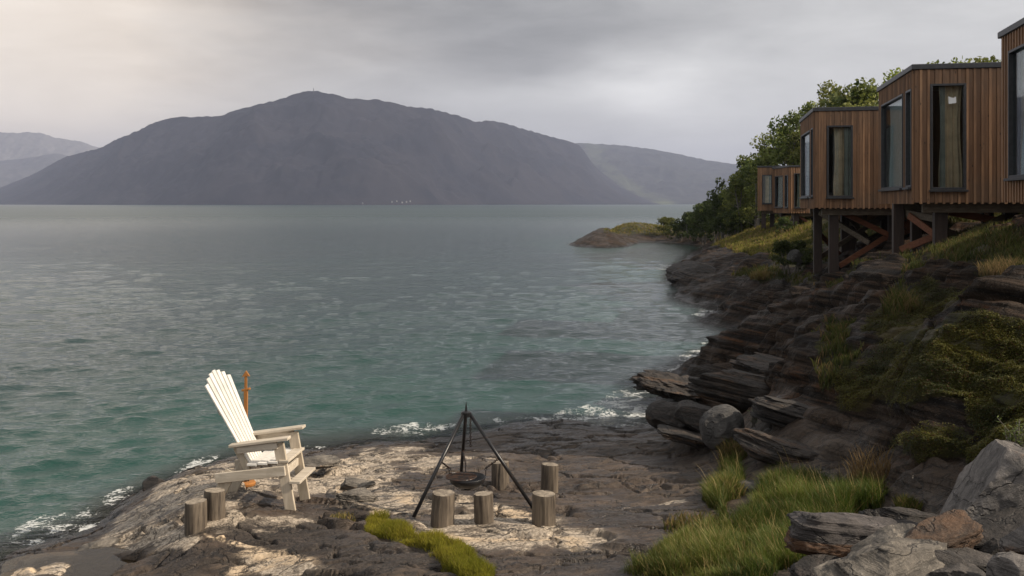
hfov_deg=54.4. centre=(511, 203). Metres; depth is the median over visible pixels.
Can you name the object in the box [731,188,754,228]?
birch tree
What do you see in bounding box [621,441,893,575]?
tall grass
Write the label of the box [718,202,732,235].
birch tree
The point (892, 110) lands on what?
window
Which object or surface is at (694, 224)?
bush
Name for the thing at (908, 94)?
window
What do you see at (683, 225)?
bush
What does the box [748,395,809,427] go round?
rock outcrop
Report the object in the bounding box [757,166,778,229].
wooden cabin
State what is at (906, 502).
grass tuft
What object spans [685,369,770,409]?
rock outcrop
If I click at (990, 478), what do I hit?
boulder
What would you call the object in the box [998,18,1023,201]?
wooden cabin
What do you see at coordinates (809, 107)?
birch tree
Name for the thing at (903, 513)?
boulder
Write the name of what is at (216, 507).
log stool
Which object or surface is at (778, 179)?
window
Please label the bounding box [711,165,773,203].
birch tree
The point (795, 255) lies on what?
boulder
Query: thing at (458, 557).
grass strip
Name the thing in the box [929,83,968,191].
window
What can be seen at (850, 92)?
birch tree
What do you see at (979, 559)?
rock slab
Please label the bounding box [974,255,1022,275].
grass tuft
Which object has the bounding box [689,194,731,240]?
bush
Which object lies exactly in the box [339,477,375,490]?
rock slab
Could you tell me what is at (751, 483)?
rock slab
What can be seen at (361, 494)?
rock slab
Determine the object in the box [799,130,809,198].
window
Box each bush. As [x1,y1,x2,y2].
[655,217,676,234]
[667,223,689,240]
[670,211,705,241]
[684,203,719,244]
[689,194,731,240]
[693,205,728,242]
[699,215,754,238]
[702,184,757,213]
[705,201,732,235]
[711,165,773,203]
[722,204,760,230]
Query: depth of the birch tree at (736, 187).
86.99 m
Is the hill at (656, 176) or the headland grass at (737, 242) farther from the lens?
the hill at (656, 176)
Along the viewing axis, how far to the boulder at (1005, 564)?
6.58 m
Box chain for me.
[469,418,471,446]
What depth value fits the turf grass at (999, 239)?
18.40 m
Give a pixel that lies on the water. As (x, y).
(124, 330)
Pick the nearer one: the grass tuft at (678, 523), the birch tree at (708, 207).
the grass tuft at (678, 523)
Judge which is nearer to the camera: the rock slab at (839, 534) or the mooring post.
the rock slab at (839, 534)
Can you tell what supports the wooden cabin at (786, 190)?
on the ground at (622, 492)
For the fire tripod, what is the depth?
12.84 m
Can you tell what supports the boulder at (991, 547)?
on the ground at (622, 492)
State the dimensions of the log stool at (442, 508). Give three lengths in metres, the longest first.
0.438 x 0.287 x 0.283 m
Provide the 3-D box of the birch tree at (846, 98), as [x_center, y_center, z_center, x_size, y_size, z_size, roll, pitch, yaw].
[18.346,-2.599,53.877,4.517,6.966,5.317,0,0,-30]
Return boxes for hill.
[0,154,65,186]
[575,143,740,203]
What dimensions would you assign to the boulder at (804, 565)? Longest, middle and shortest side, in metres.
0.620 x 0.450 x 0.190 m
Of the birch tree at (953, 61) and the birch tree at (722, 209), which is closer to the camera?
the birch tree at (953, 61)
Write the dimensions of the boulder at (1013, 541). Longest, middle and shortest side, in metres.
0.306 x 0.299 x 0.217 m
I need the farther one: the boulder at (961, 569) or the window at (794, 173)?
the window at (794, 173)
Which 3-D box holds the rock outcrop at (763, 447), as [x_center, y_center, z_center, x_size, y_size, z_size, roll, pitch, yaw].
[3.797,3.469,13.928,1.480,0.384,1.028,14,1,21]
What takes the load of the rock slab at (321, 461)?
on the ground at (622, 492)
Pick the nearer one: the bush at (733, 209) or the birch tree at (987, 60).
the birch tree at (987, 60)
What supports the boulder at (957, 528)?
on the boulder at (900, 530)
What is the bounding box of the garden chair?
[205,370,315,510]
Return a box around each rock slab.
[77,536,120,553]
[303,454,339,468]
[334,487,378,502]
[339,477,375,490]
[657,424,707,447]
[738,479,758,493]
[784,511,917,557]
[947,547,992,572]
[972,507,1023,549]
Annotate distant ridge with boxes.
[0,132,98,160]
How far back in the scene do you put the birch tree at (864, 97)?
51.83 m
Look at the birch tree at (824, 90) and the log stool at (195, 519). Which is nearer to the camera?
the log stool at (195, 519)
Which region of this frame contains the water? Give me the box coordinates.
[0,204,725,556]
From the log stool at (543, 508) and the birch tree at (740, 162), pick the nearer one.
the log stool at (543, 508)
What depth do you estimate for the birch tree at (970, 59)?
41.91 m
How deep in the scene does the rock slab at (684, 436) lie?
15.98 m
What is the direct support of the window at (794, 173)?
in the wooden cabin at (786, 190)
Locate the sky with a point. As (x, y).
(701, 79)
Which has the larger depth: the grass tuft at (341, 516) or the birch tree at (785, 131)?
the birch tree at (785, 131)
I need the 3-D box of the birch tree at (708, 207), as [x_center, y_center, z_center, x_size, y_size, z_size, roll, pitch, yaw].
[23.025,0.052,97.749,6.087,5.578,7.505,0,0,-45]
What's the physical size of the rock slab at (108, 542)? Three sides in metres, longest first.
0.510 x 0.299 x 0.124 m
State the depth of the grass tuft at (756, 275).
39.50 m
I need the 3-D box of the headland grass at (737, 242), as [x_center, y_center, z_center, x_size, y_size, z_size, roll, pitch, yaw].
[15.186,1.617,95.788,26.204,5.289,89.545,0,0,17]
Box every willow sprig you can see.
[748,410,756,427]
[997,415,1023,446]
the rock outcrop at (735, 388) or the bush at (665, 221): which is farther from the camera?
the bush at (665, 221)
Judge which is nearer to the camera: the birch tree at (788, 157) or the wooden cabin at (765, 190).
the wooden cabin at (765, 190)
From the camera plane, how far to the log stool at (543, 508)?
11.76 m
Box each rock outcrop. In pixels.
[629,369,701,403]
[665,260,715,282]
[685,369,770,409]
[729,352,783,373]
[733,428,821,464]
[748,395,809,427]
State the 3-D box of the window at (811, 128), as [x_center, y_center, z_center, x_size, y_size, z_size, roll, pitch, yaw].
[9.890,-1.333,32.767,0.200,2.307,0.720,0,0,11]
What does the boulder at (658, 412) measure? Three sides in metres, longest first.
0.890 x 0.856 x 0.549 m
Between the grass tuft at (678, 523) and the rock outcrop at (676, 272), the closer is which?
the grass tuft at (678, 523)
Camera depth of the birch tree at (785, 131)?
85.33 m
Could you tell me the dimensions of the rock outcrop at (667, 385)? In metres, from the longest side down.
2.158 x 1.868 x 0.460 m
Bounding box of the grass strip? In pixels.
[363,508,496,575]
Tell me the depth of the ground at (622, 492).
13.58 m
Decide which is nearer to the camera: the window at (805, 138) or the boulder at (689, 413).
the boulder at (689, 413)
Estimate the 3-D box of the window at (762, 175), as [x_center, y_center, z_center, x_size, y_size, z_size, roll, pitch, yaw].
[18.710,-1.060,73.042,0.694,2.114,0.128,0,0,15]
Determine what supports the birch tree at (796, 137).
on the ground at (622, 492)
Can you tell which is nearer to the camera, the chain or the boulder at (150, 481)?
the chain
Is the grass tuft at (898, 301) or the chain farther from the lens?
the grass tuft at (898, 301)
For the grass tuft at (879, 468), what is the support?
on the ground at (622, 492)
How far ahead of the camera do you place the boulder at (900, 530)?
7.92 m
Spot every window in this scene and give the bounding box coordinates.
[762,175,771,203]
[774,175,782,207]
[784,175,787,207]
[794,173,799,207]
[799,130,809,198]
[808,128,812,197]
[826,125,853,198]
[878,93,902,191]
[902,89,911,189]
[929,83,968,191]
[1003,43,1023,180]
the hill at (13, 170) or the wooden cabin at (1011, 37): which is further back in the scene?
the hill at (13, 170)
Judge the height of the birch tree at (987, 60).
5.560 m
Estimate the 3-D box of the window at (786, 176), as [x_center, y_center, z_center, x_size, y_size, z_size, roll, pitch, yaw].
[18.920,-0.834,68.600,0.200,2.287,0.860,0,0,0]
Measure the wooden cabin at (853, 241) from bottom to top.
3.446 m
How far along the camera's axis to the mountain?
4139.02 m
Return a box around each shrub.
[770,239,812,273]
[774,216,796,233]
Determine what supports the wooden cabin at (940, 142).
on the ground at (622, 492)
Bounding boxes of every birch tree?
[714,155,753,219]
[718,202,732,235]
[721,170,751,231]
[730,156,779,224]
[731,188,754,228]
[734,145,767,202]
[734,166,767,226]
[745,130,789,215]
[757,126,797,165]
[765,109,801,164]
[785,130,799,153]
[785,136,799,165]
[790,80,851,159]
[794,100,820,164]
[821,77,877,106]
[833,94,862,106]
[839,99,878,106]
[851,85,880,105]
[881,67,902,84]
[950,55,970,62]
[967,56,986,62]
[969,55,998,62]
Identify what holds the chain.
hanging from the fire tripod
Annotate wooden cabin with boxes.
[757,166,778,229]
[772,165,822,225]
[799,106,980,273]
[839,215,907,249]
[876,62,1023,253]
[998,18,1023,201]
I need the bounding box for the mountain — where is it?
[0,91,665,204]
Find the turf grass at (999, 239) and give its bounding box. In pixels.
[735,213,1023,390]
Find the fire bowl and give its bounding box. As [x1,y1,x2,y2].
[445,465,486,490]
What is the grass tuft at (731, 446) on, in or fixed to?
on the ground at (622, 492)
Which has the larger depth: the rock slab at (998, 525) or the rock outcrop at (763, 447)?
the rock outcrop at (763, 447)
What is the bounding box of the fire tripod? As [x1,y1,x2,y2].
[412,403,531,517]
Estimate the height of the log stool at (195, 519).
0.398 m
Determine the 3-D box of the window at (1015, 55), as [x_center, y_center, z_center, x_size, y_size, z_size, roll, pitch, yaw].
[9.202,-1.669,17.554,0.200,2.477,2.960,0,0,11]
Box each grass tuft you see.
[330,511,355,520]
[662,508,727,533]
[704,472,747,500]
[716,434,747,465]
[748,269,774,279]
[842,438,901,491]
[878,287,922,314]
[892,493,923,510]
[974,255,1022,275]
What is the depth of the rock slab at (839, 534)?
8.19 m
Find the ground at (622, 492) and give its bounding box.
[0,214,1023,575]
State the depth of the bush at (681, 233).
115.93 m
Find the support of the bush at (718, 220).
on the ground at (622, 492)
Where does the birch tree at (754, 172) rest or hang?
on the ground at (622, 492)
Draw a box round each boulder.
[142,475,165,490]
[645,400,694,431]
[674,400,710,432]
[699,404,744,449]
[786,249,804,265]
[788,554,841,575]
[812,537,946,575]
[849,523,914,552]
[858,507,936,522]
[904,509,983,548]
[928,563,985,575]
[934,549,966,566]
[939,439,1023,519]
[977,538,998,554]
[986,552,1023,575]
[998,524,1023,554]
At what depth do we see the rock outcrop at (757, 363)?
19.30 m
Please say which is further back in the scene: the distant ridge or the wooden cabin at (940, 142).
the distant ridge
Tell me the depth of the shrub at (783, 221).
66.23 m
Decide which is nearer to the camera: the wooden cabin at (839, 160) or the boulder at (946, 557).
the boulder at (946, 557)
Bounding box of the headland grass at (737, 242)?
[604,214,811,275]
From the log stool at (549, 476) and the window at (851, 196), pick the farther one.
the window at (851, 196)
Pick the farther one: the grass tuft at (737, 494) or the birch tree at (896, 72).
the birch tree at (896, 72)
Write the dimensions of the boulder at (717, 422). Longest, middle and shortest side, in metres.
0.702 x 0.666 x 0.619 m
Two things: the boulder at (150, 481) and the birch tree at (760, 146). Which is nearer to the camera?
the boulder at (150, 481)
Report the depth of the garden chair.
12.77 m
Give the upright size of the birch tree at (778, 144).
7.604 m
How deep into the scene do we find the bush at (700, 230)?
103.98 m
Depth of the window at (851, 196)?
32.07 m
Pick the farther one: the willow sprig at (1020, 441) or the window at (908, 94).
the window at (908, 94)
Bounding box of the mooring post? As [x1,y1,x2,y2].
[241,371,255,486]
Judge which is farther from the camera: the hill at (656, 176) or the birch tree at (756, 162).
the hill at (656, 176)
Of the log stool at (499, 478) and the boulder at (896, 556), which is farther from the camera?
the log stool at (499, 478)
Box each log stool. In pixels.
[184,498,206,535]
[204,488,225,520]
[430,489,454,527]
[474,491,493,524]
[491,460,508,490]
[532,490,555,527]
[540,462,558,493]
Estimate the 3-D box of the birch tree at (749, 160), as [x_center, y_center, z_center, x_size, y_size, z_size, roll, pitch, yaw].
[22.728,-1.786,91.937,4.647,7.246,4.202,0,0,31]
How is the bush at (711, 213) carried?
on the ground at (622, 492)
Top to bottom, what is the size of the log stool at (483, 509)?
0.403 m
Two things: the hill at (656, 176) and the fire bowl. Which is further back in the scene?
the hill at (656, 176)
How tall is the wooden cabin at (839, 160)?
5.913 m
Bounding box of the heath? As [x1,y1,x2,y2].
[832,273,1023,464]
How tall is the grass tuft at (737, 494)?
0.361 m
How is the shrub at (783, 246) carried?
on the ground at (622, 492)
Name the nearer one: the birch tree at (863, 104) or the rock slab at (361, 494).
the rock slab at (361, 494)

